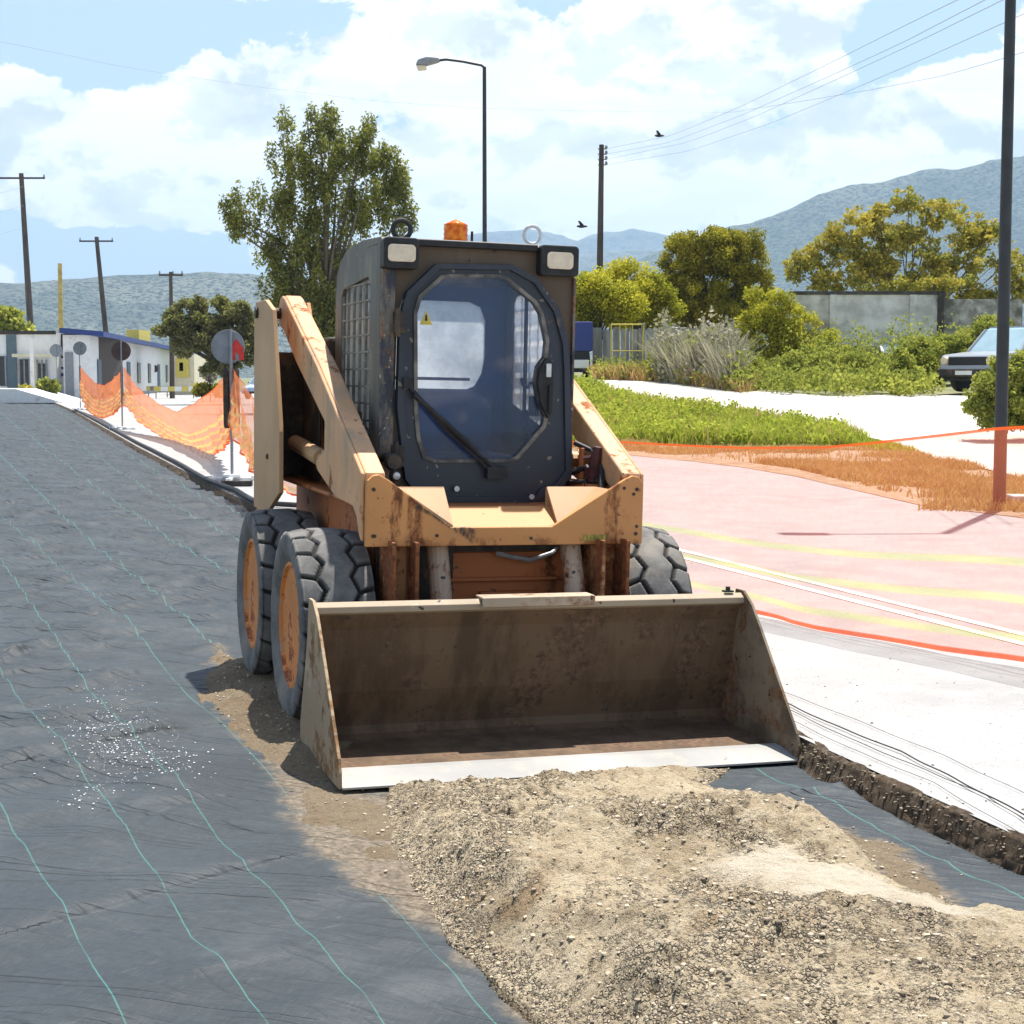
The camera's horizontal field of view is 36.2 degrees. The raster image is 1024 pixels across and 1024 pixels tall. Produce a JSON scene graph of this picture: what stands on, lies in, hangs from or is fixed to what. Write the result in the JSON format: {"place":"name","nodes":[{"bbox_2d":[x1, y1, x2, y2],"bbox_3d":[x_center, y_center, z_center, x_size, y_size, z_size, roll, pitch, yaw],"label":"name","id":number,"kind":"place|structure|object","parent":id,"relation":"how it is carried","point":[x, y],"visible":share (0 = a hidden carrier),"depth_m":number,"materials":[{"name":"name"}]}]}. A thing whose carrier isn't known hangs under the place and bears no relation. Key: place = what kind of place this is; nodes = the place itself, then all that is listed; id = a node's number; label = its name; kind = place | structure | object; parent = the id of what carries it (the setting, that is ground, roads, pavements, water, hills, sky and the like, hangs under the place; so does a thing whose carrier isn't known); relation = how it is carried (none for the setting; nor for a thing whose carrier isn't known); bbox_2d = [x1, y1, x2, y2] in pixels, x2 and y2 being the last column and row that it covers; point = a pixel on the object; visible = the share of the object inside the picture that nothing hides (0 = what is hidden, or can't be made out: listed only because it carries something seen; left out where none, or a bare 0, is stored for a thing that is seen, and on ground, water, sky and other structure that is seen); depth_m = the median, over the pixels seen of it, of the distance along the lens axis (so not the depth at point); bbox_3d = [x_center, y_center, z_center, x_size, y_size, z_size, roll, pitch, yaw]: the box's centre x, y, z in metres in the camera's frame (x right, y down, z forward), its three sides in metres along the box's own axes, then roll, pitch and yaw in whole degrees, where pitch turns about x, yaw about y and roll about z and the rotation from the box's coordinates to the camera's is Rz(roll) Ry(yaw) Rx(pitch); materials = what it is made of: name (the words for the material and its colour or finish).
{"place":"outdoors","nodes":[
{"label":"outdoors","id":0,"kind":"place"},
{"bbox_2d":[0,272,602,377],"bbox_3d":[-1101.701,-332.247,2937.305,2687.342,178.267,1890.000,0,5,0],"label":"hill","id":1,"kind":"structure","parent":0,"point":[136,302],"depth_m":2347.22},
{"bbox_2d":[3,42,636,111],"bbox_3d":[-3.737,-13.973,52.224,27.417,1.077,2.787,-3,6,-35],"label":"power line","id":2,"kind":"object","parent":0,"point":[336,96],"visible":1,"depth_m":50.01,"materials":[{"name":"grey metal"}]},
{"bbox_2d":[0,0,1023,286],"label":"sky","id":3,"kind":"structure","parent":0,"point":[142,160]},
{"bbox_2d":[57,392,1023,833],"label":"road","id":4,"kind":"structure","parent":0,"point":[965,712],"depth_m":9.55,"materials":[{"name":"concrete"}]},
{"bbox_2d":[0,173,44,330],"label":"utility pole","id":5,"kind":"object","parent":4,"relation":"on","point":[28,291],"visible":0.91,"depth_m":108.68,"materials":[{"name":"brown wood"}]},
{"bbox_2d":[0,331,61,392],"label":"white shop","id":6,"kind":"structure","parent":4,"relation":"on","point":[27,357],"depth_m":96.47,"materials":[{"name":"paint"}]},
{"bbox_2d":[0,356,6,385],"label":"window","id":7,"kind":"structure","parent":6,"relation":"in","point":[2,366],"depth_m":96.50,"materials":[{"name":"grey glass"}]},
{"bbox_2d":[19,359,29,384],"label":"window","id":8,"kind":"structure","parent":6,"relation":"in","point":[21,360],"depth_m":96.50,"materials":[{"name":"grey glass"}]},
{"bbox_2d":[38,364,45,378],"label":"window","id":9,"kind":"structure","parent":6,"relation":"in","point":[39,365],"depth_m":96.50,"materials":[{"name":"grey glass"}]},
{"bbox_2d":[0,388,81,402],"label":"concrete ramp","id":10,"kind":"structure","parent":4,"relation":"on","point":[22,395],"depth_m":83.80,"materials":[{"name":"white concrete"}]},
{"bbox_2d":[46,378,60,393],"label":"shrub","id":11,"kind":"object","parent":4,"relation":"on","point":[53,385],"visible":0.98,"depth_m":87.47,"materials":[{"name":"green plant"}]},
{"bbox_2d":[50,344,62,378],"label":"portable road sign","id":12,"kind":"object","parent":4,"relation":"on","point":[56,350],"visible":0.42,"depth_m":87.84,"materials":[{"name":"grey metal"}]},
{"bbox_2d":[72,341,86,409],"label":"portable road sign","id":13,"kind":"object","parent":4,"relation":"on","point":[79,348],"visible":0.85,"depth_m":65.14,"materials":[{"name":"grey metal"}]},
{"bbox_2d":[61,334,122,393],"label":"dark fronted shop","id":14,"kind":"structure","parent":4,"relation":"on","point":[111,364],"depth_m":101.35,"materials":[{"name":"grey paint"}]},
{"bbox_2d":[79,237,112,332],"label":"utility pole","id":15,"kind":"object","parent":4,"relation":"on","point":[102,294],"visible":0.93,"depth_m":120.78,"materials":[{"name":"brown wood"}]},
{"bbox_2d":[79,367,122,418],"bbox_3d":[-14.059,-4.106,53.050,0.215,1.786,25.732,-2,5,-18],"label":"safety net","id":16,"kind":"object","parent":4,"relation":"on","point":[101,401],"visible":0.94,"depth_m":51.68,"materials":[{"name":"orange plastic"}]},
{"bbox_2d":[59,328,168,398],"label":"blue roofed hall","id":17,"kind":"structure","parent":4,"relation":"on","point":[142,360],"depth_m":100.05,"materials":[{"name":"white paint"}]},
{"bbox_2d":[97,359,101,384],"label":"window","id":18,"kind":"structure","parent":17,"relation":"in","point":[99,365],"depth_m":99.13,"materials":[{"name":"glass"}]},
{"bbox_2d":[137,363,140,382],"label":"window","id":19,"kind":"structure","parent":17,"relation":"in","point":[138,364],"depth_m":122.17,"materials":[{"name":"grey glass"}]},
{"bbox_2d":[109,339,135,429],"bbox_3d":[-10.187,-3.337,40.812,0.567,2.358,0.527,4,7,42],"label":"portable road sign","id":20,"kind":"object","parent":4,"relation":"on","point":[121,350],"visible":0.95,"depth_m":40.77,"materials":[{"name":"grey metal"}]},
{"bbox_2d":[126,330,149,341],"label":"yellow kiosk","id":21,"kind":"object","parent":4,"relation":"on","point":[141,334],"visible":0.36,"depth_m":129.40,"materials":[{"name":"paint"}]},
{"bbox_2d":[159,271,182,397],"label":"utility pole","id":22,"kind":"object","parent":4,"relation":"on","point":[171,363],"visible":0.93,"depth_m":99.37,"materials":[{"name":"brown wood"}]},
{"bbox_2d":[154,387,193,397],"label":"barrier board","id":23,"kind":"object","parent":4,"relation":"on","point":[156,389],"visible":0.87,"depth_m":99.06,"materials":[{"name":"yellow paint"}]},
{"bbox_2d":[74,409,295,507],"bbox_3d":[-10.320,-2.152,40.413,0.554,0.052,51.368,-2,5,-18],"label":"drain pipe","id":24,"kind":"object","parent":4,"relation":"on","point":[244,495],"visible":0.91,"depth_m":21.31,"materials":[{"name":"black rubber"}]},
{"bbox_2d":[169,354,209,394],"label":"yellow house","id":25,"kind":"structure","parent":4,"relation":"on","point":[186,371],"depth_m":119.57,"materials":[{"name":"beige paint"}]},
{"bbox_2d":[150,293,253,378],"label":"olive tree","id":26,"kind":"object","parent":4,"relation":"on","point":[197,329],"visible":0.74,"depth_m":77.02,"materials":[{"name":"green plant"}]},
{"bbox_2d":[207,329,253,479],"bbox_3d":[-3.734,-1.427,20.792,0.567,1.998,0.527,-4,7,-42],"label":"portable road sign","id":27,"kind":"object","parent":4,"relation":"on","point":[227,346],"visible":0.81,"depth_m":20.76,"materials":[{"name":"grey metal"}]},
{"bbox_2d":[123,368,229,454],"bbox_3d":[-6.580,-2.014,30.942,0.802,1.835,21.103,-2,5,-18],"label":"safety net","id":28,"kind":"object","parent":27,"relation":"attached to","point":[199,424],"visible":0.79,"depth_m":30.13,"materials":[{"name":"orange plastic"}]},
{"bbox_2d":[228,370,296,495],"bbox_3d":[-2.729,-0.958,17.058,0.341,1.251,7.764,-1,5,-17],"label":"safety net","id":29,"kind":"object","parent":27,"relation":"attached to","point":[241,419],"visible":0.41,"depth_m":18.64,"materials":[{"name":"orange plastic"}]},
{"bbox_2d":[221,480,252,485],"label":"timber beam","id":30,"kind":"structure","parent":4,"relation":"on","point":[239,482],"depth_m":19.63,"materials":[{"name":"wood"}]},
{"bbox_2d":[246,377,253,393],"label":"parked car","id":31,"kind":"object","parent":4,"relation":"on","point":[250,387],"visible":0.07,"depth_m":97.50,"materials":[{"name":"white paint"}]},
{"bbox_2d":[217,100,420,337],"bbox_3d":[-7.305,-9.560,59.382,7.740,11.971,2.848,0,5,0],"label":"eucalyptus tree","id":32,"kind":"object","parent":4,"relation":"on","point":[322,265],"visible":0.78,"depth_m":58.95,"materials":[{"name":"green plant"}]},
{"bbox_2d":[416,57,486,241],"bbox_3d":[-1.158,-5.071,30.791,1.416,7.589,0.220,0,5,0],"label":"street lamp","id":33,"kind":"object","parent":4,"relation":"on","point":[422,63],"visible":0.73,"depth_m":30.56,"materials":[{"name":"grey metal"}]},
{"bbox_2d":[52,403,1023,875],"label":"trench wall","id":34,"kind":"structure","parent":4,"relation":"on","point":[1012,861],"depth_m":5.23,"materials":[{"name":"brown soil"}]},
{"bbox_2d":[572,426,1023,661],"bbox_3d":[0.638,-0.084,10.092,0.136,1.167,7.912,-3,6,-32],"label":"road markings","id":35,"kind":"object","parent":4,"relation":"on","point":[970,594],"visible":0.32,"depth_m":8.14,"materials":[{"name":"yellow"}]},
{"bbox_2d":[679,549,1023,634],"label":"road marking","id":36,"kind":"object","parent":4,"relation":"on","point":[918,608],"visible":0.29,"depth_m":9.44,"materials":[{"name":"white paint"}]},
{"bbox_2d":[686,559,1023,644],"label":"road marking","id":37,"kind":"object","parent":4,"relation":"on","point":[854,600],"visible":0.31,"depth_m":9.65,"materials":[{"name":"white paint"}]},
{"bbox_2d":[691,563,1023,809],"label":"road grit","id":38,"kind":"object","parent":4,"relation":"on","point":[876,740],"visible":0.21,"depth_m":6.21,"materials":[{"name":"gravel"}]},
{"bbox_2d":[785,692,1023,792],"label":"cable","id":39,"kind":"object","parent":4,"relation":"on","point":[908,741],"visible":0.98,"depth_m":5.85,"materials":[{"name":"black rubber"}]},
{"bbox_2d":[788,703,1023,814],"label":"cable","id":40,"kind":"object","parent":4,"relation":"on","point":[913,758],"visible":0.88,"depth_m":5.58,"materials":[{"name":"black rubber"}]},
{"bbox_2d":[791,710,1023,819],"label":"cable","id":41,"kind":"object","parent":4,"relation":"on","point":[908,762],"visible":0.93,"depth_m":5.55,"materials":[{"name":"black rubber"}]},
{"bbox_2d":[795,721,1023,835],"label":"cable","id":42,"kind":"object","parent":4,"relation":"on","point":[919,776],"visible":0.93,"depth_m":5.34,"materials":[{"name":"black rubber"}]},
{"bbox_2d":[426,228,668,306],"bbox_3d":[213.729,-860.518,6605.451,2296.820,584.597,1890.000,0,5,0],"label":"mountain","id":43,"kind":"structure","parent":0,"point":[631,239],"depth_m":6099.69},
{"bbox_2d":[446,250,659,311],"bbox_3d":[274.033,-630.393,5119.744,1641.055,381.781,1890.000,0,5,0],"label":"hill","id":44,"kind":"structure","parent":0,"point":[587,262],"depth_m":4626.02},
{"bbox_2d":[211,372,1017,818],"bbox_3d":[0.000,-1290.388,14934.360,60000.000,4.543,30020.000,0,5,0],"label":"ground","id":45,"kind":"structure","parent":0,"point":[949,390],"depth_m":43.23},
{"bbox_2d":[0,304,36,330],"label":"shrub","id":46,"kind":"object","parent":45,"relation":"on","point":[11,318],"visible":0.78,"depth_m":97.88,"materials":[{"name":"green plant"}]},
{"bbox_2d":[35,376,47,390],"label":"shrub","id":47,"kind":"object","parent":45,"relation":"on","point":[41,384],"visible":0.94,"depth_m":87.44,"materials":[{"name":"green plant"}]},
{"bbox_2d":[58,263,63,332],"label":"utility pole","id":48,"kind":"object","parent":45,"relation":"on","point":[60,304],"visible":0.46,"depth_m":114.95,"materials":[{"name":"yellow paint"}]},
{"bbox_2d":[190,381,212,397],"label":"shrub","id":49,"kind":"object","parent":45,"relation":"on","point":[201,389],"visible":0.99,"depth_m":87.50,"materials":[{"name":"green plant"}]},
{"bbox_2d":[197,362,218,385],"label":"shrub","id":50,"kind":"object","parent":45,"relation":"on","point":[210,377],"visible":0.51,"depth_m":87.58,"materials":[{"name":"green plant"}]},
{"bbox_2d":[0,403,1023,1023],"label":"landscape fabric","id":51,"kind":"object","parent":45,"relation":"on","point":[226,887],"visible":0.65,"depth_m":5.04,"materials":[{"name":"grey fabric"}]},
{"bbox_2d":[34,672,215,809],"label":"white crumbs","id":52,"kind":"object","parent":51,"relation":"on","point":[130,722],"visible":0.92,"depth_m":5.85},
{"bbox_2d":[237,218,800,789],"bbox_3d":[-0.166,-0.222,6.912,1.788,2.142,2.808,0,5,-18],"label":"skid steer loader","id":53,"kind":"object","parent":51,"relation":"on","point":[449,568],"visible":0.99,"depth_m":6.49,"materials":[{"name":"metal"}]},
{"bbox_2d":[391,264,571,501],"bbox_3d":[-0.116,-0.538,6.724,0.813,1.048,0.080,0,5,-18],"label":"door","id":54,"kind":"structure","parent":53,"relation":"in","point":[544,460],"depth_m":6.75,"materials":[{"name":"black metal"}]},
{"bbox_2d":[197,652,1023,1023],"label":"gravel heap","id":55,"kind":"object","parent":51,"relation":"on","point":[783,864],"visible":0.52,"depth_m":3.85,"materials":[{"name":"beige gravel"}]},
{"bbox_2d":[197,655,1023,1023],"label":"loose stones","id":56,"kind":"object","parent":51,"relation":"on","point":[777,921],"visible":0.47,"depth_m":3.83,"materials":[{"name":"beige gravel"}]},
{"bbox_2d":[759,736,1023,869],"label":"edge rubble","id":57,"kind":"object","parent":51,"relation":"on","point":[873,774],"visible":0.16,"depth_m":5.23,"materials":[{"name":"stone"}]},
{"bbox_2d":[574,322,592,377],"bbox_3d":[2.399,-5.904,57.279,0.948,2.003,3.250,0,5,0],"label":"blue truck","id":58,"kind":"object","parent":45,"relation":"on","point":[583,340],"visible":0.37,"depth_m":55.70,"materials":[{"name":"paint"}]},
{"bbox_2d":[596,144,607,331],"bbox_3d":[3.499,-9.710,61.392,0.481,9.253,0.312,0,5,0],"label":"utility pole","id":59,"kind":"object","parent":45,"relation":"on","point":[601,154],"visible":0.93,"depth_m":61.11,"materials":[{"name":"brown wood"}]},
{"bbox_2d":[607,0,956,148],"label":"power line","id":60,"kind":"object","parent":59,"relation":"attached to","point":[816,69],"visible":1,"depth_m":33.34,"materials":[{"name":"grey metal"}]},
{"bbox_2d":[609,0,984,153],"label":"power line","id":61,"kind":"object","parent":59,"relation":"attached to","point":[837,72],"visible":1,"depth_m":30.19,"materials":[{"name":"grey metal"}]},
{"bbox_2d":[606,0,1002,159],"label":"power line","id":62,"kind":"object","parent":59,"relation":"attached to","point":[847,74],"visible":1,"depth_m":30.73,"materials":[{"name":"grey metal"}]},
{"bbox_2d":[607,14,1022,164],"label":"power line","id":63,"kind":"object","parent":59,"relation":"attached to","point":[847,91],"visible":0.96,"depth_m":30.75,"materials":[{"name":"grey metal"}]},
{"bbox_2d":[575,265,651,338],"bbox_3d":[3.431,-6.911,57.642,3.330,4.277,2.172,2,5,19],"label":"shrub","id":64,"kind":"object","parent":45,"relation":"on","point":[599,298],"visible":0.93,"depth_m":57.08,"materials":[{"name":"green plant"}]},
{"bbox_2d":[610,324,644,364],"bbox_3d":[3.889,-5.406,52.730,1.140,1.876,0.060,0,5,0],"label":"metal frame","id":65,"kind":"object","parent":45,"relation":"on","point":[625,350],"visible":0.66,"depth_m":52.69,"materials":[{"name":"yellow paint"}]},
{"bbox_2d":[596,255,687,360],"bbox_3d":[4.736,-7.366,59.492,3.947,4.772,2.445,0,5,0],"label":"shrub","id":66,"kind":"object","parent":45,"relation":"on","point":[660,297],"visible":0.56,"depth_m":59.13,"materials":[{"name":"green plant"}]},
{"bbox_2d":[586,352,755,390],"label":"weeds","id":67,"kind":"object","parent":45,"relation":"on","point":[599,361],"visible":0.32,"depth_m":49.60,"materials":[{"name":"green plant"}]},
{"bbox_2d":[592,325,754,367],"bbox_3d":[5.878,-5.615,56.756,5.911,2.324,0.122,0,5,0],"label":"panel fence","id":68,"kind":"object","parent":45,"relation":"on","point":[597,342],"visible":0.27,"depth_m":56.69,"materials":[{"name":"grey metal"}]},
{"bbox_2d":[647,305,749,385],"bbox_3d":[5.571,-5.135,49.210,2.745,2.715,13.134,0,5,0],"label":"dry scrub","id":69,"kind":"object","parent":45,"relation":"on","point":[706,328],"visible":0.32,"depth_m":45.75,"materials":[{"name":"grey plant"}]},
{"bbox_2d":[644,329,752,388],"bbox_3d":[5.530,-4.708,48.653,2.763,2.026,13.327,0,5,0],"label":"green scrub","id":70,"kind":"object","parent":45,"relation":"on","point":[737,370],"visible":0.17,"depth_m":45.15,"materials":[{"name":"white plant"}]},
{"bbox_2d":[633,328,763,388],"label":"reeds","id":71,"kind":"object","parent":45,"relation":"on","point":[718,358],"visible":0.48,"depth_m":45.61,"materials":[{"name":"grey plant"}]},
{"bbox_2d":[655,224,776,329],"bbox_3d":[8.429,-8.795,65.395,5.368,6.466,3.464,0,5,0],"label":"round tree","id":72,"kind":"object","parent":45,"relation":"on","point":[729,253],"visible":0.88,"depth_m":64.77,"materials":[{"name":"green plant"}]},
{"bbox_2d":[744,350,767,387],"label":"bush","id":73,"kind":"object","parent":45,"relation":"on","point":[756,361],"visible":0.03,"depth_m":45.37,"materials":[{"name":"green plant"}]},
{"bbox_2d":[731,284,853,368],"bbox_3d":[9.424,-6.176,54.531,5.176,3.523,2.441,0,5,0],"label":"shrub","id":74,"kind":"object","parent":45,"relation":"on","point":[771,319],"visible":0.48,"depth_m":54.31,"materials":[{"name":"green plant"}]},
{"bbox_2d":[765,349,820,385],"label":"bush","id":75,"kind":"object","parent":45,"relation":"on","point":[789,361],"visible":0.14,"depth_m":46.15,"materials":[{"name":"green plant"}]},
{"bbox_2d":[577,438,1023,517],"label":"dirt verge","id":76,"kind":"structure","parent":45,"relation":"on","point":[857,486],"depth_m":23.41,"materials":[{"name":"orange plant"}]},
{"bbox_2d":[917,492,1023,511],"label":"dry grass","id":77,"kind":"structure","parent":76,"relation":"on","point":[942,503],"depth_m":16.16,"materials":[{"name":"orange plant"}]},
{"bbox_2d":[993,0,1015,509],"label":"utility pole","id":78,"kind":"object","parent":76,"relation":"on","point":[1001,388],"visible":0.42,"depth_m":15.93,"materials":[{"name":"grey metal"}]},
{"bbox_2d":[1006,494,1023,501],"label":"kerb block","id":79,"kind":"structure","parent":76,"relation":"on","point":[1015,496],"depth_m":16.57,"materials":[{"name":"concrete"}]},
{"bbox_2d":[802,350,842,370],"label":"bush","id":80,"kind":"object","parent":45,"relation":"on","point":[816,359],"visible":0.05,"depth_m":46.87,"materials":[{"name":"green plant"}]},
{"bbox_2d":[724,353,945,395],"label":"weeds","id":81,"kind":"object","parent":45,"relation":"on","point":[848,377],"visible":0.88,"depth_m":41.95,"materials":[{"name":"green plant"}]},
{"bbox_2d":[826,349,892,388],"bbox_3d":[10.067,-3.939,45.835,2.096,1.677,1.529,-1,5,-13],"label":"bush","id":82,"kind":"object","parent":45,"relation":"on","point":[859,356],"visible":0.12,"depth_m":45.41,"materials":[{"name":"green plant"}]},
{"bbox_2d":[782,311,974,365],"bbox_3d":[13.133,-5.577,52.657,8.366,2.534,5.833,0,5,0],"label":"green scrub","id":83,"kind":"object","parent":45,"relation":"on","point":[856,348],"visible":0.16,"depth_m":51.94,"materials":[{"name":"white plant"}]},
{"bbox_2d":[863,345,896,356],"bbox_3d":[12.929,-4.906,52.774,1.880,1.460,4.160,-1,5,-10],"label":"parked car","id":84,"kind":"object","parent":45,"relation":"on","point":[881,349],"visible":0.01,"depth_m":52.42,"materials":[{"name":"white paint"}]},
{"bbox_2d":[875,343,929,376],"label":"bush","id":85,"kind":"object","parent":45,"relation":"on","point":[907,361],"visible":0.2,"depth_m":46.07,"materials":[{"name":"green plant"}]},
{"bbox_2d":[782,185,1023,303],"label":"fig tree","id":86,"kind":"object","parent":45,"relation":"on","point":[880,263],"visible":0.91,"depth_m":60.98,"materials":[{"name":"green plant"}]},
{"bbox_2d":[789,291,1022,350],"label":"concrete wall","id":87,"kind":"structure","parent":45,"relation":"on","point":[873,311],"depth_m":55.60,"materials":[{"name":"concrete"}]},
{"bbox_2d":[897,334,949,385],"bbox_3d":[12.273,-4.465,46.878,2.004,1.737,1.678,0,5,0],"label":"bush","id":88,"kind":"object","parent":45,"relation":"on","point":[922,349],"visible":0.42,"depth_m":46.59,"materials":[{"name":"green plant"}]},
{"bbox_2d":[930,331,977,354],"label":"bush","id":89,"kind":"object","parent":45,"relation":"on","point":[958,343],"visible":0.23,"depth_m":47.33,"materials":[{"name":"green plant"}]},
{"bbox_2d":[937,326,1023,391],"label":"parked suv","id":90,"kind":"object","parent":45,"relation":"on","point":[957,370],"visible":0.48,"depth_m":42.18,"materials":[{"name":"grey paint"}]},
{"bbox_2d":[955,312,1015,340],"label":"bush","id":91,"kind":"object","parent":45,"relation":"on","point":[978,326],"visible":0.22,"depth_m":47.97,"materials":[{"name":"green plant"}]},
{"bbox_2d":[960,348,1023,433],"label":"bush","id":92,"kind":"object","parent":45,"relation":"on","point":[980,402],"visible":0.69,"depth_m":30.70,"materials":[{"name":"green plant"}]},
{"bbox_2d":[586,360,760,391],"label":"grass","id":93,"kind":"structure","parent":0,"point":[633,376],"depth_m":48.78,"materials":[{"name":"green"}]},
{"bbox_2d":[572,373,873,446],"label":"grass","id":94,"kind":"structure","parent":0,"point":[774,438],"depth_m":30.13,"materials":[{"name":"green plant"}]},
{"bbox_2d":[698,439,874,449],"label":"grass verge","id":95,"kind":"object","parent":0,"point":[798,445],"depth_m":29.36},
{"bbox_2d":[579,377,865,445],"bbox_3d":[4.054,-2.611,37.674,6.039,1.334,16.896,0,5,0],"label":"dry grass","id":96,"kind":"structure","parent":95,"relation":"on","point":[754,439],"depth_m":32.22,"materials":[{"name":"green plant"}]},
{"bbox_2d":[578,156,1023,361],"bbox_3d":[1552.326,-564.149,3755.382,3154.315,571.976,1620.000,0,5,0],"label":"mountain","id":97,"kind":"structure","parent":0,"point":[975,188],"depth_m":3301.35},
{"bbox_2d":[591,379,1023,476],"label":"path","id":98,"kind":"structure","parent":0,"point":[887,417],"depth_m":36.66,"materials":[{"name":"white concrete"}]},
{"bbox_2d":[736,52,1022,111],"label":"power line","id":99,"kind":"object","parent":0,"point":[897,84],"visible":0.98,"depth_m":37.08,"materials":[{"name":"grey metal"}]},
{"bbox_2d":[850,436,921,451],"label":"grass","id":100,"kind":"structure","parent":0,"point":[890,445],"depth_m":28.55,"materials":[{"name":"yellow"}]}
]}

